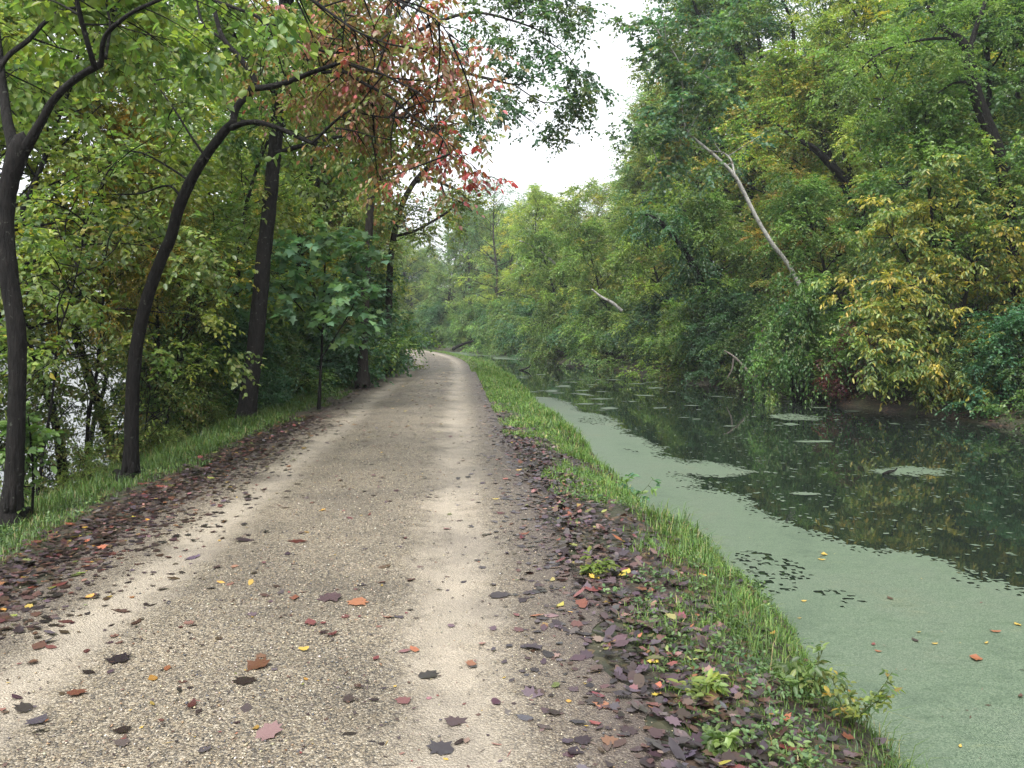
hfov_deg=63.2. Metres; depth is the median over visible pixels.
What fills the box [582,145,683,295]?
broadleaf tree
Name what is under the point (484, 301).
broadleaf tree
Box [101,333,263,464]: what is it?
verge bush
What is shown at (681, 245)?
vine covered snag
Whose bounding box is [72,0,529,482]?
leaning dogwood
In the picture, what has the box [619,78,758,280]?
broadleaf tree
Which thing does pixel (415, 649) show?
fallen leaf
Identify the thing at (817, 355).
bank bush
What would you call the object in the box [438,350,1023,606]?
canal water
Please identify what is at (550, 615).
fallen leaf
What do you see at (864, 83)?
broadleaf tree
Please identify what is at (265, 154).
broadleaf tree
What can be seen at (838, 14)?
broadleaf tree
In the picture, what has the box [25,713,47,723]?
fallen leaf
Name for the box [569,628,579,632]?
fallen leaf
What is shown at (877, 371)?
bank bush
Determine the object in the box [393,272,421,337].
broadleaf tree
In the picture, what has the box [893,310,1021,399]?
bank bush
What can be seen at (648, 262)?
broadleaf tree
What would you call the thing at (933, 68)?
broadleaf tree
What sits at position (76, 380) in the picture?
river water
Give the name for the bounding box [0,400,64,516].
leafy sapling
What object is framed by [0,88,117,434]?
broadleaf tree
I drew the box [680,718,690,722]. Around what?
fallen leaf
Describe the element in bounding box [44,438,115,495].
weed tuft
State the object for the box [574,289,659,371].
bank bush
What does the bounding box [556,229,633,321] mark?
broadleaf tree
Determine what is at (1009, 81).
broadleaf tree
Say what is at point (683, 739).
fallen leaf
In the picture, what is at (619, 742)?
fallen leaf
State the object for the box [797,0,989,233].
broadleaf tree
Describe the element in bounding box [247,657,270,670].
fallen leaf
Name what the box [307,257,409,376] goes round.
verge bush
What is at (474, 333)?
bank bush
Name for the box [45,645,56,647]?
fallen leaf
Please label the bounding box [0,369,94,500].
weed clump
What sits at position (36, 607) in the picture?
fallen leaf
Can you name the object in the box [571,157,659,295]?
broadleaf tree
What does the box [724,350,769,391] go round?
dead branch
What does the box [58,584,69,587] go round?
fallen leaf
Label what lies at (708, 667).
fallen leaf
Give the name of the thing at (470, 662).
fallen leaf
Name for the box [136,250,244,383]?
sapling
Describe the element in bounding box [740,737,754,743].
fallen leaf
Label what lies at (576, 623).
fallen leaf
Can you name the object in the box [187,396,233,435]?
weed tuft
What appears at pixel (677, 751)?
fallen leaf
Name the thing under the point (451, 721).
fallen leaf
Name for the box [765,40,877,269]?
triple stemmed tree
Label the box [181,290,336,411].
understory shrub
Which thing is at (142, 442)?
weed tuft
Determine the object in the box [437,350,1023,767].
duckweed
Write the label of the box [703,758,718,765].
fallen leaf
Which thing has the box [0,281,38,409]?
sapling
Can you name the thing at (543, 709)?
fallen leaf
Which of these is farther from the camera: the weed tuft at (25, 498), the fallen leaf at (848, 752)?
the weed tuft at (25, 498)
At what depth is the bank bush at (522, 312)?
75.11 m
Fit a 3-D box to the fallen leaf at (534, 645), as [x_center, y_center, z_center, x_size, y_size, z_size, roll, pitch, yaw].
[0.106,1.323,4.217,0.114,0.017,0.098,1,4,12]
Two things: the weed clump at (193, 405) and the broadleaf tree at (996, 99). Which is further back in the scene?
the broadleaf tree at (996, 99)
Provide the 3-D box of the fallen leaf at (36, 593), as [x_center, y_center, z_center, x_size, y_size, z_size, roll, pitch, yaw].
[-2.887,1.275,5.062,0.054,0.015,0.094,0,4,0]
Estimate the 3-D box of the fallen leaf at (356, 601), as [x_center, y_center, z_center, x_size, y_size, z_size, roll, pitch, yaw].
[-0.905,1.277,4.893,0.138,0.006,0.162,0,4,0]
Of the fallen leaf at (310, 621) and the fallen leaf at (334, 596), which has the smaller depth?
the fallen leaf at (310, 621)
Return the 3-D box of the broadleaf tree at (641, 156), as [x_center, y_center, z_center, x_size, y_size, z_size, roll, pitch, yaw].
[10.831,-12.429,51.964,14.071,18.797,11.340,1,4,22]
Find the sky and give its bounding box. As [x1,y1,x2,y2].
[0,0,1015,342]
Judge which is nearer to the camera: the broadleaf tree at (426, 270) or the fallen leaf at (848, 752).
the fallen leaf at (848, 752)
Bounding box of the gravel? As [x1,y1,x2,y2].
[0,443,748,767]
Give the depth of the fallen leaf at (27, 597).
4.99 m
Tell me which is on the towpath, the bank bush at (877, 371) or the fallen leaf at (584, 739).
the fallen leaf at (584, 739)
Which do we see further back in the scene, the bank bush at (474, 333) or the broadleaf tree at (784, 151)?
the bank bush at (474, 333)
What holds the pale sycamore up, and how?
on the ground at (872, 402)
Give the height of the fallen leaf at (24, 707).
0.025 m
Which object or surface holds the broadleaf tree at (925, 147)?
on the ground at (872, 402)
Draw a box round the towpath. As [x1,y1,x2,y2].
[0,349,688,767]
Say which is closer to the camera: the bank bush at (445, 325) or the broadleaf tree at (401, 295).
the broadleaf tree at (401, 295)
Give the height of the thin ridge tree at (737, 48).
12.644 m
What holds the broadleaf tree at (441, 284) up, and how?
on the ground at (872, 402)
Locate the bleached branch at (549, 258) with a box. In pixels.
[519,240,555,264]
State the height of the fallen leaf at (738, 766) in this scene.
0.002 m
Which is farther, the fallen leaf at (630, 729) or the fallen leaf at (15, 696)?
the fallen leaf at (15, 696)
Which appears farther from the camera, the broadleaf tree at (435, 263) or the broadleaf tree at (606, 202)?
the broadleaf tree at (435, 263)
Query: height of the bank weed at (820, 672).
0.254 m
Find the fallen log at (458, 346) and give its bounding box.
[452,341,473,350]
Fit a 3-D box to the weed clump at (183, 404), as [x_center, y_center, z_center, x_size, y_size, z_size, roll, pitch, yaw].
[-6.374,0.532,14.108,2.495,3.365,2.560,2,4,27]
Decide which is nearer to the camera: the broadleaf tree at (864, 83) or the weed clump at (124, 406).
the weed clump at (124, 406)
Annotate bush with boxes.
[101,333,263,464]
[162,323,295,423]
[209,322,341,416]
[250,304,335,404]
[298,297,387,389]
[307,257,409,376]
[399,300,452,345]
[411,297,452,349]
[415,300,449,348]
[431,306,470,348]
[437,298,485,351]
[445,307,473,345]
[448,303,478,348]
[460,296,520,355]
[463,307,501,351]
[464,296,509,353]
[471,289,531,346]
[472,295,547,356]
[494,296,561,358]
[515,303,569,360]
[525,297,583,362]
[542,289,618,362]
[555,292,627,368]
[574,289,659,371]
[600,277,684,368]
[616,291,735,380]
[639,290,739,382]
[671,279,777,387]
[696,295,785,391]
[741,283,852,381]
[769,300,879,398]
[808,144,1023,416]
[808,288,941,399]
[809,319,895,405]
[850,313,956,401]
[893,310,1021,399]
[915,320,1023,414]
[935,297,1023,422]
[969,348,1023,431]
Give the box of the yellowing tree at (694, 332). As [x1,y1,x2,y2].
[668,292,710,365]
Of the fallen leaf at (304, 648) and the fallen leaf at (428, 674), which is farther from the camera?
the fallen leaf at (304, 648)
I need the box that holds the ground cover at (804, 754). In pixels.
[0,386,916,767]
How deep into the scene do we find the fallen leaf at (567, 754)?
3.14 m
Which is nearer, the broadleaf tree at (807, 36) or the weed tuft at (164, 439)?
the weed tuft at (164, 439)
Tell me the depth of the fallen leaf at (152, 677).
3.81 m
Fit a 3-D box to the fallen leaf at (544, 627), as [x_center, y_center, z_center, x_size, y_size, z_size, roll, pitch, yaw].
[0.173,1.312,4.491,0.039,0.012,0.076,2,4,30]
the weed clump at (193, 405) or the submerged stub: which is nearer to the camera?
the submerged stub
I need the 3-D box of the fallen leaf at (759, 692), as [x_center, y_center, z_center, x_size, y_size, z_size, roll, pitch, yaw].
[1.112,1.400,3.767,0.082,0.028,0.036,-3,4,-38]
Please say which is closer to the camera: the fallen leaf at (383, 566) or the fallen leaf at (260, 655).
the fallen leaf at (260, 655)
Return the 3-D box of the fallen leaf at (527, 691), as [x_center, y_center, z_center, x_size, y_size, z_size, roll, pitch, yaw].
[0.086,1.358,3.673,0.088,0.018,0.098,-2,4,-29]
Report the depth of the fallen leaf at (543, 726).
3.36 m
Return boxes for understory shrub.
[18,23,191,471]
[77,288,306,465]
[87,82,232,456]
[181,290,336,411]
[228,257,395,390]
[271,266,423,385]
[326,252,433,376]
[362,267,445,369]
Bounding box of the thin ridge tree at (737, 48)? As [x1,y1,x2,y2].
[658,0,831,208]
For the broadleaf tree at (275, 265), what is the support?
on the ground at (872, 402)
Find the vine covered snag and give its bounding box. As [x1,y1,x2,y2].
[617,198,731,358]
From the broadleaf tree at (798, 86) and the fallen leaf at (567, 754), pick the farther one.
the broadleaf tree at (798, 86)
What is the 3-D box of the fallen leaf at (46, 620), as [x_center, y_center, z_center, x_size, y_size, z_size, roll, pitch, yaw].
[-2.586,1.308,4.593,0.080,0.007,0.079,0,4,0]
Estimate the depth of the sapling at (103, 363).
21.46 m
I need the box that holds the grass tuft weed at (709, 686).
[668,668,730,704]
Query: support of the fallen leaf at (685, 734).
on the ground at (872, 402)
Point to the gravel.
(245, 744)
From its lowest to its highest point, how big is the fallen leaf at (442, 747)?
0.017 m
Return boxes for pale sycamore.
[596,0,824,341]
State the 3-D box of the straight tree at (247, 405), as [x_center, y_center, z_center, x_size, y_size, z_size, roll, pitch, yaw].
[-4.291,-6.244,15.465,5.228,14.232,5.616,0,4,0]
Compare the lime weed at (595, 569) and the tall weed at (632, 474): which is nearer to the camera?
the lime weed at (595, 569)
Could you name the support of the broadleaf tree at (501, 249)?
on the ground at (872, 402)
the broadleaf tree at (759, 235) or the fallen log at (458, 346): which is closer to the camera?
the broadleaf tree at (759, 235)
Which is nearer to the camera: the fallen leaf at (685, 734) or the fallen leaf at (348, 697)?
the fallen leaf at (685, 734)
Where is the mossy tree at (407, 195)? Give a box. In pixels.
[359,104,496,372]
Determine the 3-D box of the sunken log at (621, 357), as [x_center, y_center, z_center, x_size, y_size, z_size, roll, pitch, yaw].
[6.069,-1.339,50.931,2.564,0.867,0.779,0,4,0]
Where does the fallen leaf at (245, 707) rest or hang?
on the towpath
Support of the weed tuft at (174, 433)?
on the ground at (872, 402)
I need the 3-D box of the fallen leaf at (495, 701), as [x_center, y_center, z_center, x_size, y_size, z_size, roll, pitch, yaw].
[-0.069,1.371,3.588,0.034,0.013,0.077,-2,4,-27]
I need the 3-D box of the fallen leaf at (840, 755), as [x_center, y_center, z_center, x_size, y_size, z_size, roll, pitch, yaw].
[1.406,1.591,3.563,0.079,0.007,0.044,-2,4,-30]
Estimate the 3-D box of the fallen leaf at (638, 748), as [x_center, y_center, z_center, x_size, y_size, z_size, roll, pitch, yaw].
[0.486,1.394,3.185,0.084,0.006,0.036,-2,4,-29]
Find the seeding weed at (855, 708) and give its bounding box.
[821,667,905,725]
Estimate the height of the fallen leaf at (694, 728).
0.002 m
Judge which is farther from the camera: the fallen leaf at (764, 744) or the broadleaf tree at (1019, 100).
the broadleaf tree at (1019, 100)
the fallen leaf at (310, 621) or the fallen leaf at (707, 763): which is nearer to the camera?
the fallen leaf at (707, 763)
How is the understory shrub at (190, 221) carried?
on the ground at (872, 402)
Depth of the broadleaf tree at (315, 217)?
27.37 m
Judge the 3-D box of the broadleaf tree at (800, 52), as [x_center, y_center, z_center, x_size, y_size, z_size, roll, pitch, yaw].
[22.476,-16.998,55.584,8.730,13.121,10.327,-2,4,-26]
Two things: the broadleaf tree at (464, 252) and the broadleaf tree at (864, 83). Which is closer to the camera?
the broadleaf tree at (864, 83)
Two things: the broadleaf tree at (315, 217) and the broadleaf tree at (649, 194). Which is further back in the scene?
the broadleaf tree at (649, 194)
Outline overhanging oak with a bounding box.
[316,0,623,388]
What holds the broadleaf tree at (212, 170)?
on the ground at (872, 402)
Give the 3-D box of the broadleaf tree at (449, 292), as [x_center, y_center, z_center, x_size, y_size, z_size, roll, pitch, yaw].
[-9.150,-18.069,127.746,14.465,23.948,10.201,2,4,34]
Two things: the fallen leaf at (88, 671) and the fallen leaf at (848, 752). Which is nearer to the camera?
the fallen leaf at (848, 752)
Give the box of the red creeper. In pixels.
[759,290,841,359]
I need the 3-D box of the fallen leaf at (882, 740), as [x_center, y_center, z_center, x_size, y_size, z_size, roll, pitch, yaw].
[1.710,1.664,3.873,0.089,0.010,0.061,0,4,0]
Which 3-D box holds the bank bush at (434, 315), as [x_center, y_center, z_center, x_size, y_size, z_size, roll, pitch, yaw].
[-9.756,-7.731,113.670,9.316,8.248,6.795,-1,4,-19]
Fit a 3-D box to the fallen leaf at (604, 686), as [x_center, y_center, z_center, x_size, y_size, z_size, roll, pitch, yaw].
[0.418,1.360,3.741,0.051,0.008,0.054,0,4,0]
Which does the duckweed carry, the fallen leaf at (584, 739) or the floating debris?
the floating debris
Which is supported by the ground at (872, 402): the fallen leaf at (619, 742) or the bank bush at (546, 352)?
the bank bush at (546, 352)
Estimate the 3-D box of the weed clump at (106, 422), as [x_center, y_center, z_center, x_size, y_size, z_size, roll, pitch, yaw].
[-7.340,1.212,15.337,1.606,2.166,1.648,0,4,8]
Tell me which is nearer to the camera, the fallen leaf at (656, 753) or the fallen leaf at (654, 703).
the fallen leaf at (656, 753)
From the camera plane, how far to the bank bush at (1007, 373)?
20.43 m
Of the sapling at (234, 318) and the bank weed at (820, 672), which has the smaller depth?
the bank weed at (820, 672)
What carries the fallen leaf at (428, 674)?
on the towpath
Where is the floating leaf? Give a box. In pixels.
[969,654,982,659]
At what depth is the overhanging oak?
21.93 m
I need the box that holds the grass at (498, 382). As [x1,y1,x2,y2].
[0,348,934,767]
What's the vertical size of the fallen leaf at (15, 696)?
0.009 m
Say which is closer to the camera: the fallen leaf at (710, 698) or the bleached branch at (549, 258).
the fallen leaf at (710, 698)
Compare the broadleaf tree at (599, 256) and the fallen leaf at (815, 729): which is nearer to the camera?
the fallen leaf at (815, 729)
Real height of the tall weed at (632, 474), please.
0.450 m
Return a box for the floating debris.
[650,458,1021,757]
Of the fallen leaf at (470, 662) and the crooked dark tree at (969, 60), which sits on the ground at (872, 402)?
the crooked dark tree at (969, 60)
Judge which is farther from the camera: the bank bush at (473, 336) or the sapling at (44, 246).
the bank bush at (473, 336)
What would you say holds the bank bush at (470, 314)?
on the ground at (872, 402)
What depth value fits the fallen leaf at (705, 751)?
3.18 m
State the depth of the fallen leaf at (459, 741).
3.27 m
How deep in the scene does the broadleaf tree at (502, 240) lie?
85.31 m
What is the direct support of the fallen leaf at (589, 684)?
on the towpath
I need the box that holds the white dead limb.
[592,289,622,311]
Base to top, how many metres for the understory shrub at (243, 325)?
4.824 m
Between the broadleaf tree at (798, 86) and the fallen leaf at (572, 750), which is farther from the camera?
the broadleaf tree at (798, 86)
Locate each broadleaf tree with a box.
[0,0,161,485]
[0,0,256,460]
[0,0,268,398]
[0,6,134,402]
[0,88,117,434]
[29,140,231,465]
[61,0,401,284]
[65,0,392,348]
[95,139,317,375]
[134,51,350,313]
[178,184,328,378]
[182,47,408,347]
[210,129,347,282]
[242,145,402,309]
[253,2,463,272]
[308,176,400,345]
[351,177,409,295]
[351,187,417,306]
[373,241,408,318]
[379,212,461,319]
[393,226,454,307]
[393,256,425,313]
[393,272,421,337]
[407,251,447,311]
[408,192,479,303]
[409,245,458,334]
[418,205,501,343]
[419,261,451,302]
[424,196,509,309]
[429,183,503,304]
[432,213,462,305]
[440,173,533,302]
[449,199,534,307]
[450,203,506,305]
[454,263,466,300]
[455,220,512,305]
[465,191,531,340]
[466,200,541,322]
[480,182,571,339]
[492,234,533,296]
[497,183,565,308]
[505,176,601,316]
[505,218,588,350]
[517,178,615,304]
[517,232,588,333]
[519,190,605,302]
[524,204,566,286]
[546,207,634,352]
[556,215,634,301]
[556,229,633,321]
[562,215,615,299]
[569,175,640,288]
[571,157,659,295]
[580,180,614,232]
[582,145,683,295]
[584,147,710,298]
[586,44,780,309]
[586,87,727,266]
[594,60,743,289]
[598,191,743,355]
[607,0,800,288]
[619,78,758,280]
[622,107,760,295]
[622,205,707,332]
[634,0,883,301]
[642,0,861,313]
[648,174,779,360]
[683,64,895,302]
[709,32,908,313]
[711,180,748,278]
[714,0,898,263]
[733,55,835,270]
[735,159,877,325]
[750,160,937,356]
[755,8,956,271]
[782,0,1023,302]
[789,7,860,228]
[795,30,900,222]
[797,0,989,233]
[832,51,1023,349]
[835,0,1023,320]
[855,0,1022,151]
[863,0,1023,119]
[874,0,1023,198]
[878,0,1023,178]
[958,0,1023,168]
[968,50,1023,138]
[968,128,1023,278]
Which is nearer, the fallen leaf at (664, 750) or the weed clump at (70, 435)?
the fallen leaf at (664, 750)
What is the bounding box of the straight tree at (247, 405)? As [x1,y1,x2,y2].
[120,0,420,421]
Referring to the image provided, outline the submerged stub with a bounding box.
[882,468,897,474]
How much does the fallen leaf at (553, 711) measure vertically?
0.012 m
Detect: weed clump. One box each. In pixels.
[0,347,112,498]
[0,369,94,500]
[61,316,218,478]
[68,393,158,481]
[100,362,208,461]
[152,355,234,436]
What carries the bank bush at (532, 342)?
on the ground at (872, 402)
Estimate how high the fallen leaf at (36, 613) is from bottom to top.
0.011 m
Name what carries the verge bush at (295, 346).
on the ground at (872, 402)
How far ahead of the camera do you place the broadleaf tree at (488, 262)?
124.05 m
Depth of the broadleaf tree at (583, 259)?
72.82 m
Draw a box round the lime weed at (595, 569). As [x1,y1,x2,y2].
[578,546,619,578]
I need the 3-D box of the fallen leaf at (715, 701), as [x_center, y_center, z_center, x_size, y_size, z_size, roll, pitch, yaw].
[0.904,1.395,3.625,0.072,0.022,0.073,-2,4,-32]
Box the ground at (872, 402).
[0,112,1023,767]
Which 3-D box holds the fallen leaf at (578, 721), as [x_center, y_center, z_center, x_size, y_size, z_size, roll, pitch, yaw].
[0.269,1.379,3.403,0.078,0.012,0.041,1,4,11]
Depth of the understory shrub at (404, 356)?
30.16 m
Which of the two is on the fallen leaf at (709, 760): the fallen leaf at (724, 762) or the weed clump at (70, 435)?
the fallen leaf at (724, 762)
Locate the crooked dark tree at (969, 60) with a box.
[798,0,1023,358]
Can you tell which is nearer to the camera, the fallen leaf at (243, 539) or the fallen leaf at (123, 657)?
the fallen leaf at (123, 657)
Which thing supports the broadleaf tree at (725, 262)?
on the ground at (872, 402)
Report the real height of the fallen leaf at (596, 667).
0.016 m
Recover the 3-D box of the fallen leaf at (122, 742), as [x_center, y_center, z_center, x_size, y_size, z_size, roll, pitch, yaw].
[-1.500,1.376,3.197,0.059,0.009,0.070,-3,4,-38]
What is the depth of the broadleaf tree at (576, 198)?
73.94 m
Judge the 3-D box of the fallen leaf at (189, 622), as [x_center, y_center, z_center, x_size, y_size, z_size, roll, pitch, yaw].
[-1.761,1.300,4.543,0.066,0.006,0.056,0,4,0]
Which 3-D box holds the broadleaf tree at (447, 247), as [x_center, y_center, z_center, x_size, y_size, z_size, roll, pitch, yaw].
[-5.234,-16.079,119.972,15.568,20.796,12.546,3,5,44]
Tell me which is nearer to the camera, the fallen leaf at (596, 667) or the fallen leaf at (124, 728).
the fallen leaf at (124, 728)
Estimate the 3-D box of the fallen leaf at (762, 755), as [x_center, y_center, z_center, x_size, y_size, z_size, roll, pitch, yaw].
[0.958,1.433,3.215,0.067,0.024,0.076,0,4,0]
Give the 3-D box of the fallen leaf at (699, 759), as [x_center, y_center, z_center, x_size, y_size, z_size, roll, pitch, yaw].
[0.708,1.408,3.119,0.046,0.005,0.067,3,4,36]
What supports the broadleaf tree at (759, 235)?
on the ground at (872, 402)
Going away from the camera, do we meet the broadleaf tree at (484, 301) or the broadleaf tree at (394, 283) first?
the broadleaf tree at (394, 283)
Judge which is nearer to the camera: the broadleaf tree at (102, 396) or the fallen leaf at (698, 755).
the fallen leaf at (698, 755)
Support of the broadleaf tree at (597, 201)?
on the ground at (872, 402)
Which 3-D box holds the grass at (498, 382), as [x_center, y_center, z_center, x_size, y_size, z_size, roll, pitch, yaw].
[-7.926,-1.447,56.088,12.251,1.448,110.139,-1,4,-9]
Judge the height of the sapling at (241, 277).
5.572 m
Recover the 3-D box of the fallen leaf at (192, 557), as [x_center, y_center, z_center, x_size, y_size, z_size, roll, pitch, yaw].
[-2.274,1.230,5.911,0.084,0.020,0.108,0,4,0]
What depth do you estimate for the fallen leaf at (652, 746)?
3.19 m
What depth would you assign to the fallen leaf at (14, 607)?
4.82 m
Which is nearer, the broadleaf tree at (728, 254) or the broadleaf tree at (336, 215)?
the broadleaf tree at (336, 215)
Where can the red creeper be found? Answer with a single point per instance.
(783, 333)
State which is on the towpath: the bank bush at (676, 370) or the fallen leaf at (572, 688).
the fallen leaf at (572, 688)
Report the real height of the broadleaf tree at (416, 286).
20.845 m
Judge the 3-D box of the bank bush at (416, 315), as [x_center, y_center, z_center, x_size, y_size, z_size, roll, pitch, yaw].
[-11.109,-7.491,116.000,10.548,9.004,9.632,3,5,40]
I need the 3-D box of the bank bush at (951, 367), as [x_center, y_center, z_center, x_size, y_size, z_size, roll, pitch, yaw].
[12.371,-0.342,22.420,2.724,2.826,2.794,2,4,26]
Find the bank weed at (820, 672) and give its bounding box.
[772,641,847,700]
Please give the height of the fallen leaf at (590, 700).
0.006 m
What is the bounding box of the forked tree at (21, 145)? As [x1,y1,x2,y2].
[0,0,332,525]
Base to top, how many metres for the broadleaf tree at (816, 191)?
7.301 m
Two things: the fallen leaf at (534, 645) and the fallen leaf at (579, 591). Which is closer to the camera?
the fallen leaf at (534, 645)
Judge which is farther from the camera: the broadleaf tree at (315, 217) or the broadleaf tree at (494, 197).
the broadleaf tree at (494, 197)
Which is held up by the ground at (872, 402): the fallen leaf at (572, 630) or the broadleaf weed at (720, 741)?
the broadleaf weed at (720, 741)
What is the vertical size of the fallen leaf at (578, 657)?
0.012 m
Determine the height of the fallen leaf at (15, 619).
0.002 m
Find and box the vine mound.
[733,265,855,405]
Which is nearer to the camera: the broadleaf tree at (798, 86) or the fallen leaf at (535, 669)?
the fallen leaf at (535, 669)
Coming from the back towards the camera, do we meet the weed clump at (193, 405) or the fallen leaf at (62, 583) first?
the weed clump at (193, 405)
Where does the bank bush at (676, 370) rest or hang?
on the ground at (872, 402)
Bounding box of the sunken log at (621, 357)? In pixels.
[590,355,630,368]
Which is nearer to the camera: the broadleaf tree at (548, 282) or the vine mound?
the vine mound
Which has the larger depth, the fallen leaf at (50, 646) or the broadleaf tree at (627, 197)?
the broadleaf tree at (627, 197)
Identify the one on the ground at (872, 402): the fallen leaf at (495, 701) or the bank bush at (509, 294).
the bank bush at (509, 294)
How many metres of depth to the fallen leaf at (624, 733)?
3.30 m
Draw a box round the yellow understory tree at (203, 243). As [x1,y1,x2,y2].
[84,195,234,411]
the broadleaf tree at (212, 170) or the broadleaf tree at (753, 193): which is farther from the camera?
the broadleaf tree at (753, 193)
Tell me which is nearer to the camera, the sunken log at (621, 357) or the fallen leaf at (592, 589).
the fallen leaf at (592, 589)
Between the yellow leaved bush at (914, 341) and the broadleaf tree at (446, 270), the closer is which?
the yellow leaved bush at (914, 341)
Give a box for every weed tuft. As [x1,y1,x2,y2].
[0,474,51,503]
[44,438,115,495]
[59,462,103,488]
[113,422,168,469]
[139,417,181,453]
[160,423,189,448]
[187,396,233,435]
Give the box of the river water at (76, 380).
[0,345,126,499]
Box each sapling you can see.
[0,77,214,504]
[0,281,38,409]
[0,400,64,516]
[2,283,122,478]
[28,272,165,436]
[63,278,176,400]
[66,209,234,390]
[117,183,282,446]
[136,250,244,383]
[153,232,255,439]
[209,236,274,311]
[215,218,391,409]
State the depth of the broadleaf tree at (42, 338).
16.12 m
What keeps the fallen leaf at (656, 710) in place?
on the ground at (872, 402)
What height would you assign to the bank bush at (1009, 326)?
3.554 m
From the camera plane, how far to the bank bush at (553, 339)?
60.01 m
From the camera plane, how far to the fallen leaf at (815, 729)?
3.69 m
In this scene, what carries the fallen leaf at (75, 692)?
on the towpath
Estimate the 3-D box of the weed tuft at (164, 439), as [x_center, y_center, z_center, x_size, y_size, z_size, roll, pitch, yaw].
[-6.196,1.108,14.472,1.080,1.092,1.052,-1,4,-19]
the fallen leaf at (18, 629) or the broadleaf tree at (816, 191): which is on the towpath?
the fallen leaf at (18, 629)
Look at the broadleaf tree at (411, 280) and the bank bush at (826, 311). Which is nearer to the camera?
the bank bush at (826, 311)
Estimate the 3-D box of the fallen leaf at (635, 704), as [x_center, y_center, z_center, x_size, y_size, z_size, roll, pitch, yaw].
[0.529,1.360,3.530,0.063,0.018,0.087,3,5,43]
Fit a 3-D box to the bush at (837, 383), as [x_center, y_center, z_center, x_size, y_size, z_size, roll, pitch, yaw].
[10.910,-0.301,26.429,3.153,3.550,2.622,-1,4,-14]
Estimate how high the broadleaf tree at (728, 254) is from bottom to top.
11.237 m
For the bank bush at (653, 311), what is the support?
on the ground at (872, 402)
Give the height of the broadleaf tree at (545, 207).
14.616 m
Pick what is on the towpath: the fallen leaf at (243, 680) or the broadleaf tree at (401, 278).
the fallen leaf at (243, 680)
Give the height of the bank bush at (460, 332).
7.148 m
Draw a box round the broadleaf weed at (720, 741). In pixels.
[700,722,743,755]
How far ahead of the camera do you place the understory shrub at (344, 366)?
23.96 m
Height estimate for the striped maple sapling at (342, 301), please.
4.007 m
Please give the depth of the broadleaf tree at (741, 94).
41.50 m
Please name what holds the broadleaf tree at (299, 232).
on the ground at (872, 402)
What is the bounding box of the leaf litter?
[0,349,1023,767]
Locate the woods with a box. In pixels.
[0,314,81,344]
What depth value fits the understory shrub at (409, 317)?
35.47 m
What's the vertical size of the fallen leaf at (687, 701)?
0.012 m
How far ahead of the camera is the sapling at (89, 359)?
15.72 m
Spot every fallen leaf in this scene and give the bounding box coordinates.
[8,617,20,620]
[9,604,23,609]
[11,626,23,632]
[12,694,22,697]
[12,702,32,711]
[21,595,34,599]
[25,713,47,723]
[30,611,41,615]
[31,605,43,609]
[32,590,41,596]
[32,641,45,648]
[37,619,51,622]
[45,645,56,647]
[51,581,66,586]
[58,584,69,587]
[59,620,74,622]
[67,689,86,694]
[82,670,94,672]
[103,652,132,663]
[112,609,131,611]
[112,725,131,732]
[112,738,130,746]
[148,675,157,679]
[183,620,193,623]
[186,554,199,559]
[187,698,196,706]
[198,744,210,751]
[232,676,256,684]
[235,538,252,540]
[240,703,251,712]
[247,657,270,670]
[255,720,282,740]
[256,653,266,656]
[287,539,307,542]
[298,646,308,649]
[305,618,315,624]
[317,592,340,601]
[342,694,356,701]
[342,732,356,735]
[347,597,367,604]
[377,564,390,568]
[395,696,410,703]
[410,646,418,651]
[418,670,438,677]
[426,740,453,754]
[443,716,467,725]
[454,738,463,743]
[465,659,476,665]
[488,591,510,597]
[491,698,500,703]
[514,627,523,631]
[515,714,532,720]
[521,686,543,698]
[523,643,541,648]
[530,667,538,671]
[534,688,544,694]
[536,615,548,619]
[537,724,552,728]
[541,623,547,630]
[541,707,549,713]
[542,650,554,656]
[544,613,558,617]
[547,709,563,714]
[552,619,560,624]
[552,682,559,686]
[558,626,568,630]
[561,738,574,742]
[562,752,574,757]
[567,686,578,690]
[567,746,579,753]
[568,654,585,660]
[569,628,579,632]
[569,720,586,722]
[570,620,582,626]
[573,588,584,596]
[574,735,592,744]
[575,631,591,634]
[580,649,593,658]
[584,586,601,590]
[584,682,593,687]
[585,696,601,704]
[587,664,603,669]
[592,693,604,702]
[593,701,608,707]
[599,684,609,688]
[599,688,618,691]
[600,735,618,744]
[602,741,611,750]
[609,701,619,709]
[612,690,630,694]
[613,739,625,746]
[619,725,638,734]
[619,731,629,735]
[629,746,643,750]
[631,699,642,708]
[641,639,661,643]
[646,702,660,705]
[647,727,663,738]
[647,749,661,756]
[650,706,665,717]
[650,739,661,748]
[650,739,666,752]
[657,691,678,696]
[659,748,671,752]
[667,715,681,725]
[668,737,685,760]
[673,727,690,738]
[674,736,689,743]
[676,706,694,720]
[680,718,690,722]
[681,698,695,704]
[684,705,698,710]
[686,740,701,745]
[686,750,706,757]
[689,724,699,731]
[691,731,703,742]
[695,757,704,763]
[698,690,718,700]
[702,749,717,755]
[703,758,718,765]
[703,760,722,766]
[704,665,714,675]
[709,757,733,764]
[712,706,730,719]
[713,699,728,707]
[718,760,731,764]
[719,749,737,764]
[726,764,747,767]
[731,751,745,761]
[739,749,756,756]
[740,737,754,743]
[742,719,756,727]
[750,688,763,697]
[750,759,772,767]
[753,748,768,761]
[755,737,768,756]
[769,725,788,737]
[778,737,787,745]
[779,744,794,750]
[788,755,797,764]
[806,726,817,731]
[835,751,844,758]
[840,750,855,757]
[844,759,860,764]
[873,737,886,744]
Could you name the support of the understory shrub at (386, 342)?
on the ground at (872, 402)
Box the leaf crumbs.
[0,373,700,767]
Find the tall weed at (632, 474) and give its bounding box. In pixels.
[612,472,660,502]
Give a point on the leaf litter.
(618, 639)
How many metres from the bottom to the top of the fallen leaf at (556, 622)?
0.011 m

